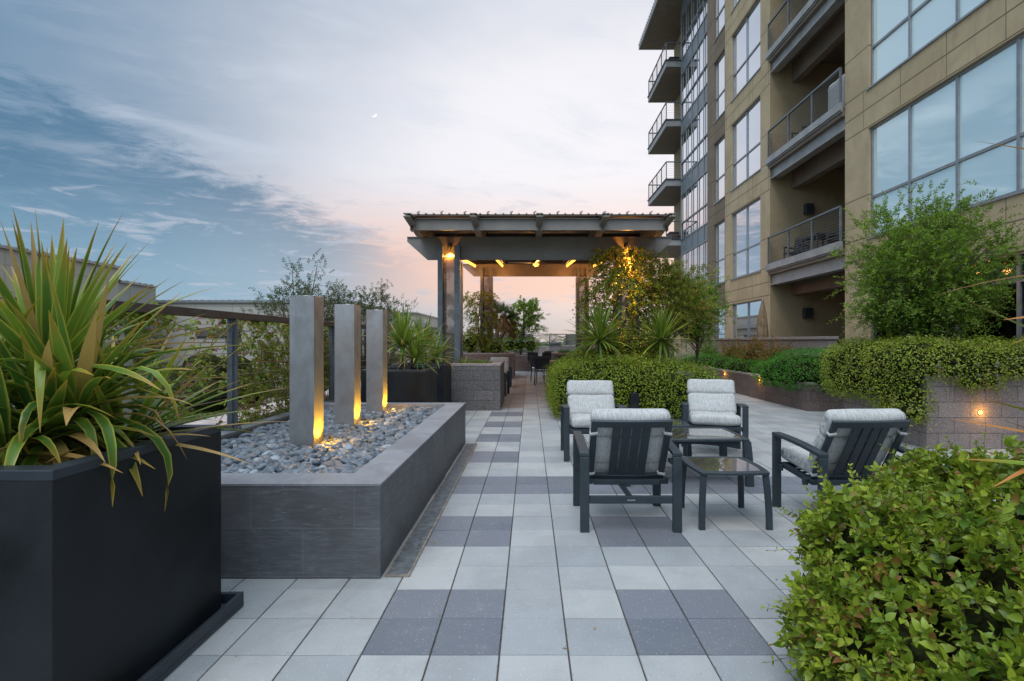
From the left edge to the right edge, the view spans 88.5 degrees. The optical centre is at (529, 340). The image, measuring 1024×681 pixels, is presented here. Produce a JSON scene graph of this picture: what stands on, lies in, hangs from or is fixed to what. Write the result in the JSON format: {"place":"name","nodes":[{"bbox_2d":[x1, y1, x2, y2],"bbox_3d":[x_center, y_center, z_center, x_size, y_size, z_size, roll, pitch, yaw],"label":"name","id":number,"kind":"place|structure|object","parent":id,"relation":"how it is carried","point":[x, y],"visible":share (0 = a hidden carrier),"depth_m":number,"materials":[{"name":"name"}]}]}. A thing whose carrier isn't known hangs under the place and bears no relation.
{"place":"outdoors","nodes":[
{"label":"outdoors","id":0,"kind":"place"},
{"bbox_2d":[0,243,120,406],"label":"neighbour building","id":1,"kind":"structure","parent":0,"point":[6,261],"depth_m":28.55,"materials":[{"name":"metal"}]},
{"bbox_2d":[160,388,286,422],"bbox_3d":[-12.750,3.532,22.300,4.500,2.700,4.600,0,0,0],"label":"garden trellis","id":2,"kind":"object","parent":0,"point":[238,404],"visible":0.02,"depth_m":21.12,"materials":[{"name":"brown wood"}]},
{"bbox_2d":[156,300,399,408],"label":"neighbour building","id":3,"kind":"structure","parent":0,"point":[229,306],"depth_m":36.00,"materials":[{"name":"concrete"}]},
{"bbox_2d":[195,328,240,337],"bbox_3d":[-21.350,-0.543,35.965,3.100,0.650,0.070,0,0,0],"label":"window","id":4,"kind":"structure","parent":3,"relation":"in","point":[203,334],"depth_m":35.93,"materials":[{"name":"glass"}]},
{"bbox_2d":[0,0,673,341],"label":"sky","id":5,"kind":"structure","parent":0,"point":[230,140],"materials":[{"name":"blue"}]},
{"bbox_2d":[399,312,447,360],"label":"neighbour building","id":6,"kind":"structure","parent":0,"point":[425,317],"depth_m":62.00,"materials":[{"name":"concrete"}]},
{"bbox_2d":[535,333,565,345],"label":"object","id":7,"kind":"object","parent":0,"point":[551,336],"visible":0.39,"depth_m":54.79,"materials":[{"name":"white concrete"}]},
{"bbox_2d":[162,357,1022,680],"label":"paving","id":8,"kind":"structure","parent":0,"point":[274,625],"depth_m":2.91,"materials":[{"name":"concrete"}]},
{"bbox_2d":[0,425,243,680],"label":"box planter","id":9,"kind":"object","parent":8,"relation":"on","point":[95,585],"visible":0.88,"depth_m":1.97,"materials":[{"name":"metal"}]},
{"bbox_2d":[0,209,293,507],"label":"strap leaf plant","id":10,"kind":"object","parent":9,"relation":"in","point":[54,338],"visible":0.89,"depth_m":2.11,"materials":[{"name":"green plant"}]},
{"bbox_2d":[221,403,465,578],"bbox_3d":[-1.821,1.106,5.065,1.908,0.552,4.036,0,0,0],"label":"stone trough","id":11,"kind":"object","parent":8,"relation":"on","point":[359,523],"visible":0.52,"depth_m":3.05,"materials":[{"name":"stone"}]},
{"bbox_2d":[290,295,323,447],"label":"steel pillar","id":12,"kind":"structure","parent":11,"relation":"on","point":[307,367],"depth_m":4.39,"materials":[{"name":"metal"}]},
{"bbox_2d":[221,406,440,472],"bbox_3d":[-1.911,0.907,5.089,1.672,0.150,3.666,0,0,0],"label":"pebble bed","id":13,"kind":"object","parent":11,"relation":"in","point":[381,432],"visible":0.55,"depth_m":4.65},
{"bbox_2d":[253,463,266,470],"bbox_3d":[-1.879,0.885,3.644,0.108,0.056,0.066,-33,16,-28],"label":"pebble","id":14,"kind":"object","parent":13,"relation":"on","point":[260,466],"visible":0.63,"depth_m":3.63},
{"label":"pebble","id":15,"kind":"object","parent":13,"relation":"on","visible":0},
{"bbox_2d":[322,461,334,466],"bbox_3d":[-1.419,0.884,3.727,0.109,0.057,0.067,16,9,-30],"label":"pebble","id":16,"kind":"object","parent":15,"relation":"on","point":[328,463],"visible":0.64,"depth_m":3.70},
{"bbox_2d":[334,304,360,426],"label":"steel pillar","id":17,"kind":"structure","parent":11,"relation":"on","point":[347,363],"depth_m":5.45,"materials":[{"name":"metal"}]},
{"bbox_2d":[366,309,386,411],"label":"steel pillar","id":18,"kind":"structure","parent":11,"relation":"on","point":[376,360],"depth_m":6.48,"materials":[{"name":"metal"}]},
{"bbox_2d":[361,367,436,402],"bbox_3d":[-1.998,0.884,8.145,0.946,0.925,0.953,0,0,0],"label":"box planter","id":19,"kind":"object","parent":8,"relation":"on","point":[413,385],"visible":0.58,"depth_m":7.67,"materials":[{"name":"metal"}]},
{"bbox_2d":[361,301,446,371],"bbox_3d":[-1.914,-0.026,8.083,1.394,1.219,1.305,0,0,0],"label":"potted yucca","id":20,"kind":"object","parent":19,"relation":"on","point":[402,335],"visible":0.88,"depth_m":8.01,"materials":[{"name":"green plant"}]},
{"bbox_2d":[390,362,450,402],"bbox_3d":[-1.998,0.879,9.735,0.946,0.935,0.933,0,0,0],"label":"box planter","id":21,"kind":"object","parent":8,"relation":"on","point":[444,383],"visible":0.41,"depth_m":9.27,"materials":[{"name":"metal"}]},
{"bbox_2d":[396,314,462,368],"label":"potted yucca","id":22,"kind":"object","parent":21,"relation":"in","point":[436,356],"visible":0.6,"depth_m":9.60,"materials":[{"name":"green plant"}]},
{"bbox_2d":[385,443,476,576],"bbox_3d":[-0.777,1.375,5.045,0.145,0.011,3.950,0,0,0],"label":"drain grate","id":23,"kind":"object","parent":8,"relation":"on","point":[404,562],"visible":1,"depth_m":3.97,"materials":[{"name":"black"}]},
{"bbox_2d":[422,352,514,378],"bbox_3d":[-2.405,0.912,20.450,3.606,0.940,2.316,0,0,0],"label":"block planter","id":24,"kind":"object","parent":8,"relation":"on","point":[483,356],"visible":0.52,"depth_m":19.30,"materials":[{"name":"concrete"}]},
{"bbox_2d":[447,331,480,351],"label":"planter bush","id":25,"kind":"object","parent":24,"relation":"in","point":[467,341],"visible":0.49,"depth_m":19.81,"materials":[{"name":"green plant"}]},
{"bbox_2d":[463,290,502,352],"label":"climbing vine","id":26,"kind":"object","parent":24,"relation":"on","point":[487,338],"visible":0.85,"depth_m":19.99,"materials":[{"name":"green plant"}]},
{"bbox_2d":[482,336,507,352],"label":"planter bush","id":27,"kind":"object","parent":24,"relation":"in","point":[496,347],"visible":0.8,"depth_m":19.61,"materials":[{"name":"green plant"}]},
{"bbox_2d":[451,361,504,409],"bbox_3d":[-1.621,0.917,11.270,2.074,0.930,1.676,0,0,0],"label":"block planter","id":28,"kind":"object","parent":8,"relation":"on","point":[477,386],"visible":0.51,"depth_m":10.44,"materials":[{"name":"concrete"}]},
{"bbox_2d":[417,355,469,362],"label":"grass tufts","id":29,"kind":"object","parent":28,"relation":"in","point":[461,360],"visible":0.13,"depth_m":10.88,"materials":[{"name":"plant"}]},
{"bbox_2d":[468,358,492,362],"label":"grass tufts","id":30,"kind":"object","parent":28,"relation":"on","point":[480,361],"visible":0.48,"depth_m":11.14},
{"bbox_2d":[202,426,773,675],"bbox_3d":[0.632,1.378,5.365,6.433,0.013,7.332,0,0,0],"label":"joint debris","id":31,"kind":"object","parent":8,"relation":"on","point":[509,564],"visible":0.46,"depth_m":3.03,"materials":[{"name":"grey"}]},
{"bbox_2d":[490,357,511,387],"bbox_3d":[-0.930,0.937,15.921,0.739,0.889,0.747,0,0,0],"label":"lounge chair","id":32,"kind":"object","parent":8,"relation":"on","point":[506,364],"visible":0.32,"depth_m":16.07,"materials":[{"name":"fabric"}]},
{"bbox_2d":[477,334,532,351],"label":"block wall","id":33,"kind":"structure","parent":8,"relation":"on","point":[525,336],"depth_m":38.00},
{"bbox_2d":[504,370,509,395],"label":"lounge chair","id":34,"kind":"object","parent":8,"relation":"on","point":[507,372],"visible":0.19,"depth_m":13.76,"materials":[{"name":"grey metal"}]},
{"bbox_2d":[515,354,530,370],"bbox_3d":[-1.450,1.007,24.900,3.116,0.750,1.816,0,0,0],"label":"block planter","id":35,"kind":"object","parent":8,"relation":"on","point":[521,362],"visible":0.09,"depth_m":24.00,"materials":[{"name":"concrete"}]},
{"bbox_2d":[487,299,518,341],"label":"shaggy yucca","id":36,"kind":"object","parent":35,"relation":"on","point":[503,328],"visible":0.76,"depth_m":24.58,"materials":[{"name":"green plant"}]},
{"bbox_2d":[501,335,540,354],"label":"planter bush","id":37,"kind":"object","parent":35,"relation":"in","point":[530,346],"visible":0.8,"depth_m":24.36,"materials":[{"name":"green plant"}]},
{"bbox_2d":[504,295,548,354],"bbox_3d":[-0.218,-0.742,24.933,1.968,2.858,2.070,0,0,-42],"label":"tree","id":38,"kind":"object","parent":35,"relation":"on","point":[529,315],"visible":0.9,"depth_m":24.71,"materials":[{"name":"green plant"}]},
{"bbox_2d":[527,352,541,371],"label":"dining chair","id":39,"kind":"object","parent":8,"relation":"on","point":[534,354],"visible":0.48,"depth_m":23.36,"materials":[{"name":"metal"}]},
{"bbox_2d":[529,356,548,381],"bbox_3d":[0.292,0.939,17.742,0.559,0.888,0.498,0,0,-15],"label":"dining chair","id":40,"kind":"object","parent":8,"relation":"on","point":[531,358],"visible":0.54,"depth_m":17.78,"materials":[{"name":"metal"}]},
{"bbox_2d":[403,211,675,362],"bbox_3d":[0.200,-1.048,16.000,5.660,4.860,12.602,0,0,0],"label":"pergola","id":41,"kind":"object","parent":8,"relation":"on","point":[483,242],"visible":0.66,"depth_m":11.24,"materials":[{"name":"grey paint"}]},
{"bbox_2d":[508,260,563,266],"bbox_3d":[0.180,-2.506,16.000,1.277,0.463,1.277,0,0,37],"label":"ceiling fan","id":42,"kind":"object","parent":41,"relation":"hanging from","point":[535,262],"visible":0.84,"depth_m":15.91,"materials":[{"name":"metal"}]},
{"bbox_2d":[533,346,548,354],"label":"pool wall","id":43,"kind":"structure","parent":8,"relation":"on","point":[542,349],"depth_m":37.20,"materials":[{"name":"concrete"}]},
{"bbox_2d":[534,357,551,384],"bbox_3d":[0.416,0.939,16.721,0.498,0.888,0.559,0,0,8],"label":"dining chair","id":44,"kind":"object","parent":8,"relation":"on","point":[540,362],"visible":0.68,"depth_m":16.50,"materials":[{"name":"metal"}]},
{"bbox_2d":[549,346,597,351],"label":"block wall","id":45,"kind":"structure","parent":8,"relation":"on","point":[554,348],"depth_m":33.50,"materials":[{"name":"concrete"}]},
{"bbox_2d":[566,334,606,345],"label":"block wall","id":46,"kind":"structure","parent":8,"relation":"on","point":[570,341],"depth_m":38.00,"materials":[{"name":"concrete"}]},
{"bbox_2d":[560,380,627,461],"bbox_3d":[0.755,0.937,6.351,0.739,0.889,0.747,0,0,0],"label":"lounge chair","id":47,"kind":"object","parent":8,"relation":"on","point":[585,398],"visible":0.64,"depth_m":6.42,"materials":[{"name":"fabric"}]},
{"bbox_2d":[551,352,649,365],"bbox_3d":[2.640,0.912,20.450,3.536,0.940,2.316,0,0,0],"label":"block planter","id":48,"kind":"object","parent":8,"relation":"on","point":[554,355],"visible":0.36,"depth_m":19.30,"materials":[{"name":"concrete"}]},
{"bbox_2d":[573,408,681,532],"bbox_3d":[0.730,0.937,4.085,0.739,0.889,0.747,0,0,0],"label":"lounge chair","id":49,"kind":"object","parent":8,"relation":"on","point":[625,446],"visible":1,"depth_m":3.82,"materials":[{"name":"grey metal"}]},
{"bbox_2d":[540,346,722,419],"bbox_3d":[1.864,0.800,10.362,3.346,1.494,3.733,0,0,0],"label":"rounded hedge","id":50,"kind":"object","parent":8,"relation":"on","point":[648,378],"visible":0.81,"depth_m":9.14,"materials":[{"name":"green plant"}]},
{"bbox_2d":[629,393,638,408],"bbox_3d":[1.725,1.122,8.690,0.190,0.520,0.180,0,0,0],"label":"bollard lamp","id":51,"kind":"object","parent":8,"relation":"on","point":[633,400],"visible":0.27,"depth_m":8.62,"materials":[{"name":"metal"}]},
{"bbox_2d":[599,371,693,417],"bbox_3d":[1.950,0.972,10.650,2.016,0.820,2.516,0,0,0],"label":"block planter","id":52,"kind":"object","parent":8,"relation":"on","point":[686,375],"visible":0.01,"depth_m":9.40,"materials":[{"name":"concrete"}]},
{"bbox_2d":[563,297,642,364],"bbox_3d":[1.372,-0.067,10.040,1.643,1.525,1.538,0,0,0],"label":"yucca plant","id":53,"kind":"object","parent":52,"relation":"in","point":[600,331],"visible":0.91,"depth_m":9.93,"materials":[{"name":"green plant"}]},
{"bbox_2d":[570,244,677,361],"bbox_3d":[1.974,-0.594,10.989,2.291,2.815,1.678,0,0,0],"label":"climbing vine","id":54,"kind":"object","parent":52,"relation":"on","point":[609,283],"visible":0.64,"depth_m":10.73,"materials":[{"name":"green plant"}]},
{"bbox_2d":[625,304,699,362],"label":"yucca plant","id":55,"kind":"object","parent":52,"relation":"on","point":[661,333],"visible":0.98,"depth_m":9.89,"materials":[{"name":"green plant"}]},
{"bbox_2d":[622,252,728,357],"bbox_3d":[3.092,-0.681,11.448,2.439,2.529,1.959,0,0,0],"label":"leafy tree","id":56,"kind":"object","parent":52,"relation":"in","point":[685,286],"visible":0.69,"depth_m":11.16,"materials":[{"name":"green plant"}]},
{"bbox_2d":[671,419,691,456],"bbox_3d":[1.520,1.157,6.050,0.550,0.450,0.550,0,0,0],"label":"side table","id":57,"kind":"object","parent":8,"relation":"on","point":[678,423],"visible":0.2,"depth_m":5.81,"materials":[{"name":"glass"}]},
{"bbox_2d":[625,427,753,486],"bbox_3d":[1.500,1.157,5.330,1.249,0.450,0.720,0,0,0],"label":"coffee table","id":58,"kind":"object","parent":8,"relation":"on","point":[723,439],"visible":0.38,"depth_m":5.04,"materials":[{"name":"grey metal"}]},
{"bbox_2d":[661,267,737,365],"bbox_3d":[4.048,-0.458,13.067,2.227,2.685,1.983,0,0,0],"label":"leafy tree","id":59,"kind":"object","parent":8,"relation":"on","point":[697,340],"visible":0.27,"depth_m":12.78,"materials":[{"name":"green plant"}]},
{"bbox_2d":[681,379,748,457],"bbox_3d":[2.275,0.937,6.540,0.739,0.889,0.747,0,0,14],"label":"lounge chair","id":60,"kind":"object","parent":8,"relation":"on","point":[710,403],"visible":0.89,"depth_m":6.56,"materials":[{"name":"fabric"}]},
{"bbox_2d":[682,456,772,529],"bbox_3d":[1.505,1.170,4.100,0.550,0.425,0.570,0,0,0],"label":"side table","id":61,"kind":"object","parent":8,"relation":"on","point":[740,468],"visible":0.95,"depth_m":3.93,"materials":[{"name":"grey metal"}]},
{"bbox_2d":[678,360,844,410],"bbox_3d":[6.175,1.097,16.150,1.466,0.570,11.716,0,0,0],"label":"block planter","id":62,"kind":"object","parent":8,"relation":"on","point":[810,399],"visible":0.25,"depth_m":11.20,"materials":[{"name":"stone"}]},
{"bbox_2d":[698,340,722,357],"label":"tipped shrub","id":63,"kind":"object","parent":62,"relation":"on","point":[707,350],"visible":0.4,"depth_m":18.03,"materials":[{"name":"green plant"}]},
{"bbox_2d":[678,351,777,374],"bbox_3d":[5.992,0.769,16.191,1.663,0.906,6.897,0,0,0],"label":"green mound","id":64,"kind":"object","parent":62,"relation":"in","point":[716,362],"visible":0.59,"depth_m":15.19,"materials":[{"name":"green plant"}]},
{"bbox_2d":[718,335,746,361],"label":"tipped shrub","id":65,"kind":"object","parent":62,"relation":"on","point":[732,348],"visible":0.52,"depth_m":16.08,"materials":[{"name":"green plant"}]},
{"bbox_2d":[731,333,770,362],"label":"tipped shrub","id":66,"kind":"object","parent":62,"relation":"on","point":[751,352],"visible":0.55,"depth_m":14.79,"materials":[{"name":"green plant"}]},
{"bbox_2d":[753,336,796,366],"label":"tipped shrub","id":67,"kind":"object","parent":62,"relation":"on","point":[773,350],"visible":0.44,"depth_m":13.55,"materials":[{"name":"green plant"}]},
{"bbox_2d":[750,344,831,397],"bbox_3d":[5.940,0.614,11.301,1.885,1.105,2.640,0,0,0],"label":"green mound","id":68,"kind":"object","parent":62,"relation":"in","point":[791,371],"visible":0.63,"depth_m":10.87,"materials":[{"name":"green plant"}]},
{"bbox_2d":[757,298,767,336],"bbox_3d":[7.396,0.012,16.708,0.340,2.740,0.339,0,0,0],"label":"patio umbrella","id":69,"kind":"object","parent":8,"relation":"on","point":[762,326],"visible":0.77,"depth_m":16.64,"materials":[{"name":"fabric"}]},
{"bbox_2d":[695,336,838,358],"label":"patio wall","id":70,"kind":"structure","parent":8,"relation":"on","point":[817,342],"depth_m":13.81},
{"bbox_2d":[638,0,1023,359],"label":"apartment building","id":71,"kind":"structure","parent":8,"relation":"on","point":[934,91],"depth_m":15.62,"materials":[{"name":"beige concrete"}]},
{"bbox_2d":[667,232,679,237],"bbox_3d":[8.500,-6.158,31.201,0.769,0.634,0.761,0,0,0],"label":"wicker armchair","id":72,"kind":"object","parent":71,"relation":"on","point":[674,234],"visible":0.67,"depth_m":30.87,"materials":[{"name":"wicker"}]},
{"bbox_2d":[713,220,724,285],"bbox_3d":[7.890,-3.626,21.720,0.180,2.565,1.320,0,0,0],"label":"window","id":73,"kind":"structure","parent":71,"relation":"in","point":[720,228],"depth_m":21.86,"materials":[{"name":"glass"}]},
{"bbox_2d":[713,135,724,204],"bbox_3d":[7.890,-7.066,21.720,0.180,2.565,1.320,0,0,0],"label":"window","id":74,"kind":"structure","parent":71,"relation":"in","point":[720,146],"depth_m":21.86,"materials":[{"name":"glass"}]},
{"bbox_2d":[713,50,724,124],"bbox_3d":[7.890,-10.505,21.720,0.180,2.565,1.320,0,0,0],"label":"window","id":75,"kind":"structure","parent":71,"relation":"in","point":[720,64],"depth_m":21.86,"materials":[{"name":"glass"}]},
{"bbox_2d":[713,0,724,43],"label":"window","id":76,"kind":"structure","parent":71,"relation":"in","point":[720,4],"depth_m":21.86,"materials":[{"name":"glass"}]},
{"bbox_2d":[716,306,724,337],"bbox_3d":[7.935,-0.318,21.720,0.090,2.200,1.200,0,0,0],"label":"window","id":77,"kind":"structure","parent":71,"relation":"in","point":[718,325],"depth_m":21.86,"materials":[{"name":"glass"}]},
{"bbox_2d":[730,198,760,280],"bbox_3d":[7.860,-3.626,19.050,0.180,2.565,2.660,0,0,0],"label":"window","id":78,"kind":"structure","parent":71,"relation":"in","point":[746,221],"depth_m":19.07,"materials":[{"name":"glass"}]},
{"bbox_2d":[730,97,760,191],"bbox_3d":[7.860,-7.066,19.050,0.180,2.565,2.660,0,0,0],"label":"window","id":79,"kind":"structure","parent":71,"relation":"in","point":[746,131],"depth_m":19.06,"materials":[{"name":"glass"}]},
{"bbox_2d":[730,0,760,102],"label":"window","id":80,"kind":"structure","parent":71,"relation":"in","point":[746,40],"depth_m":19.07,"materials":[{"name":"glass"}]},
{"bbox_2d":[733,299,761,337],"bbox_3d":[7.905,-0.318,18.950,0.090,2.200,2.700,0,0,0],"label":"window","id":81,"kind":"structure","parent":71,"relation":"in","point":[747,312],"depth_m":19.16,"materials":[{"name":"glass"}]},
{"bbox_2d":[783,237,809,257],"bbox_3d":[8.304,-2.775,16.331,0.625,0.953,0.505,0,0,-30],"label":"balcony chair","id":82,"kind":"object","parent":71,"relation":"on","point":[800,247],"visible":0.41,"depth_m":16.36,"materials":[{"name":"black"}]},
{"bbox_2d":[802,308,812,318],"bbox_3d":[8.970,-0.895,16.957,0.260,0.346,0.195,0,0,0],"label":"wall lamp","id":83,"kind":"object","parent":71,"relation":"attached to","point":[807,313],"visible":1,"depth_m":16.86,"materials":[{"name":"metal"}]},
{"bbox_2d":[803,203,813,214],"bbox_3d":[9.000,-4.255,16.957,0.260,0.346,0.195,0,0,0],"label":"wall lamp","id":84,"kind":"object","parent":71,"relation":"attached to","point":[808,208],"visible":1,"depth_m":16.86,"materials":[{"name":"metal"}]},
{"bbox_2d":[800,233,838,251],"bbox_3d":[8.400,-2.668,15.200,0.700,0.740,0.900,0,0,0],"label":"balcony table","id":85,"kind":"object","parent":71,"relation":"on","point":[818,236],"visible":0.39,"depth_m":15.21,"materials":[{"name":"metal"}]},
{"bbox_2d":[826,230,844,244],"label":"balcony chair","id":86,"kind":"object","parent":71,"relation":"on","point":[831,239],"visible":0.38,"depth_m":14.09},
{"bbox_2d":[865,0,988,90],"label":"window","id":87,"kind":"structure","parent":71,"relation":"in","point":[900,29],"depth_m":11.02,"materials":[{"name":"glass"}]},
{"bbox_2d":[865,33,1023,239],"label":"window","id":88,"kind":"structure","parent":71,"relation":"in","point":[935,137],"depth_m":9.63,"materials":[{"name":"glass"}]},
{"bbox_2d":[871,251,1023,341],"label":"window","id":89,"kind":"structure","parent":71,"relation":"in","point":[1008,329],"depth_m":8.70,"materials":[{"name":"glass"}]},
{"bbox_2d":[772,408,915,506],"bbox_3d":[2.412,0.937,4.069,0.739,0.889,0.747,0,0,-4],"label":"lounge chair","id":90,"kind":"object","parent":8,"relation":"on","point":[845,437],"visible":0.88,"depth_m":3.86,"materials":[{"name":"grey metal"}]},
{"bbox_2d":[760,432,1023,680],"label":"foreground shrub","id":91,"kind":"object","parent":8,"relation":"on","point":[932,572],"visible":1,"depth_m":1.98,"materials":[{"name":"green plant"}]},
{"bbox_2d":[845,361,1023,448],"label":"block planter","id":92,"kind":"object","parent":8,"relation":"on","point":[957,405],"visible":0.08,"depth_m":6.72,"materials":[{"name":"concrete"}]},
{"bbox_2d":[811,332,1023,438],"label":"cascading shrub","id":93,"kind":"object","parent":92,"relation":"in","point":[886,359],"visible":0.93,"depth_m":6.90,"materials":[{"name":"green plant"}]},
{"bbox_2d":[822,178,1023,343],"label":"leafy tree","id":94,"kind":"object","parent":92,"relation":"in","point":[922,308],"visible":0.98,"depth_m":7.62,"materials":[{"name":"green plant"}]},
{"bbox_2d":[935,141,1023,487],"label":"strap leaf plant","id":95,"kind":"object","parent":8,"relation":"on","point":[1019,472],"visible":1,"depth_m":2.20,"materials":[{"name":"green plant"}]},
{"bbox_2d":[828,74,844,110],"bbox_3d":[8.151,-6.240,13.551,0.618,1.052,0.810,0,0,0],"label":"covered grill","id":96,"kind":"object","parent":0,"point":[834,90],"visible":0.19,"depth_m":13.50,"materials":[{"name":"fabric"}]},
{"bbox_3d":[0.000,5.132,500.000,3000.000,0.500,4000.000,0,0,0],"label":"ground","id":97,"kind":"structure","parent":0,"visible":0},
{"bbox_2d":[119,280,157,417],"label":"neighbour building","id":98,"kind":"structure","parent":97,"relation":"on","point":[133,289],"depth_m":33.13,"materials":[{"name":"metal"}]},
{"bbox_2d":[158,380,226,411],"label":"garden bush","id":99,"kind":"object","parent":97,"relation":"on","point":[221,397],"depth_m":12.92,"materials":[{"name":"green plant"}]},
{"bbox_2d":[154,364,268,424],"bbox_3d":[-9.403,3.155,15.640,5.204,4.937,3.719,0,0,0],"label":"garden bush","id":100,"kind":"object","parent":97,"relation":"on","point":[172,377],"visible":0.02,"depth_m":15.44,"materials":[{"name":"green plant"}]},
{"bbox_2d":[173,355,251,424],"bbox_3d":[-17.053,3.411,28.693,6.854,5.450,4.137,0,0,17],"label":"garden bush","id":101,"kind":"object","parent":97,"relation":"on","point":[215,359],"visible":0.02,"depth_m":28.14,"materials":[{"name":"green plant"}]},
{"bbox_2d":[183,389,328,430],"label":"parapet wall","id":102,"kind":"structure","parent":97,"relation":"on","point":[212,421],"depth_m":6.04,"materials":[{"name":"concrete"}]},
{"bbox_2d":[0,297,467,438],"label":"cable railing","id":103,"kind":"object","parent":102,"relation":"on","point":[232,318],"visible":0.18,"depth_m":5.02,"materials":[{"name":"metal"}]},
{"bbox_2d":[0,299,196,424],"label":"fence vine","id":104,"kind":"object","parent":103,"relation":"attached to","point":[134,316],"visible":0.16,"depth_m":4.10,"materials":[{"name":"green plant"}]},
{"bbox_2d":[160,317,274,424],"bbox_3d":[-3.030,0.301,5.279,0.404,1.108,1.884,0,0,0],"label":"fence vine","id":105,"kind":"object","parent":103,"relation":"attached to","point":[198,354],"visible":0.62,"depth_m":4.93,"materials":[{"name":"green plant"}]},
{"bbox_2d":[202,321,330,424],"bbox_3d":[-3.051,0.541,6.943,0.534,1.641,3.637,0,0,0],"label":"fence vine","id":106,"kind":"object","parent":103,"relation":"attached to","point":[272,347],"visible":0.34,"depth_m":5.99,"materials":[{"name":"green plant"}]},
{"bbox_2d":[238,248,365,402],"bbox_3d":[-5.628,1.264,13.128,3.203,7.244,2.943,0,0,0],"label":"feathery tree","id":107,"kind":"object","parent":97,"relation":"on","point":[331,300],"visible":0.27,"depth_m":13.01,"materials":[{"name":"green plant"}]},
{"bbox_2d":[327,283,399,369],"bbox_3d":[-4.852,1.629,14.879,2.863,6.511,2.291,0,0,0],"label":"feathery tree","id":108,"kind":"object","parent":97,"relation":"on","point":[362,305],"visible":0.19,"depth_m":14.64,"materials":[{"name":"green plant"}]},
{"bbox_2d":[361,278,422,366],"bbox_3d":[-4.632,1.400,17.136,2.178,6.968,2.118,0,0,26],"label":"feathery tree","id":109,"kind":"object","parent":97,"relation":"on","point":[396,301],"visible":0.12,"depth_m":17.22,"materials":[{"name":"green plant"}]},
{"bbox_3d":[-1.314,0.912,3.801,0.089,0.064,0.095,2,7,19],"label":"pebble","id":110,"kind":"object","parent":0,"visible":0},
{"bbox_2d":[339,457,352,463],"bbox_3d":[-1.331,0.882,3.833,0.129,0.048,0.072,16,8,-7],"label":"pebble","id":111,"kind":"object","parent":110,"relation":"on","point":[343,460],"visible":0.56,"depth_m":3.81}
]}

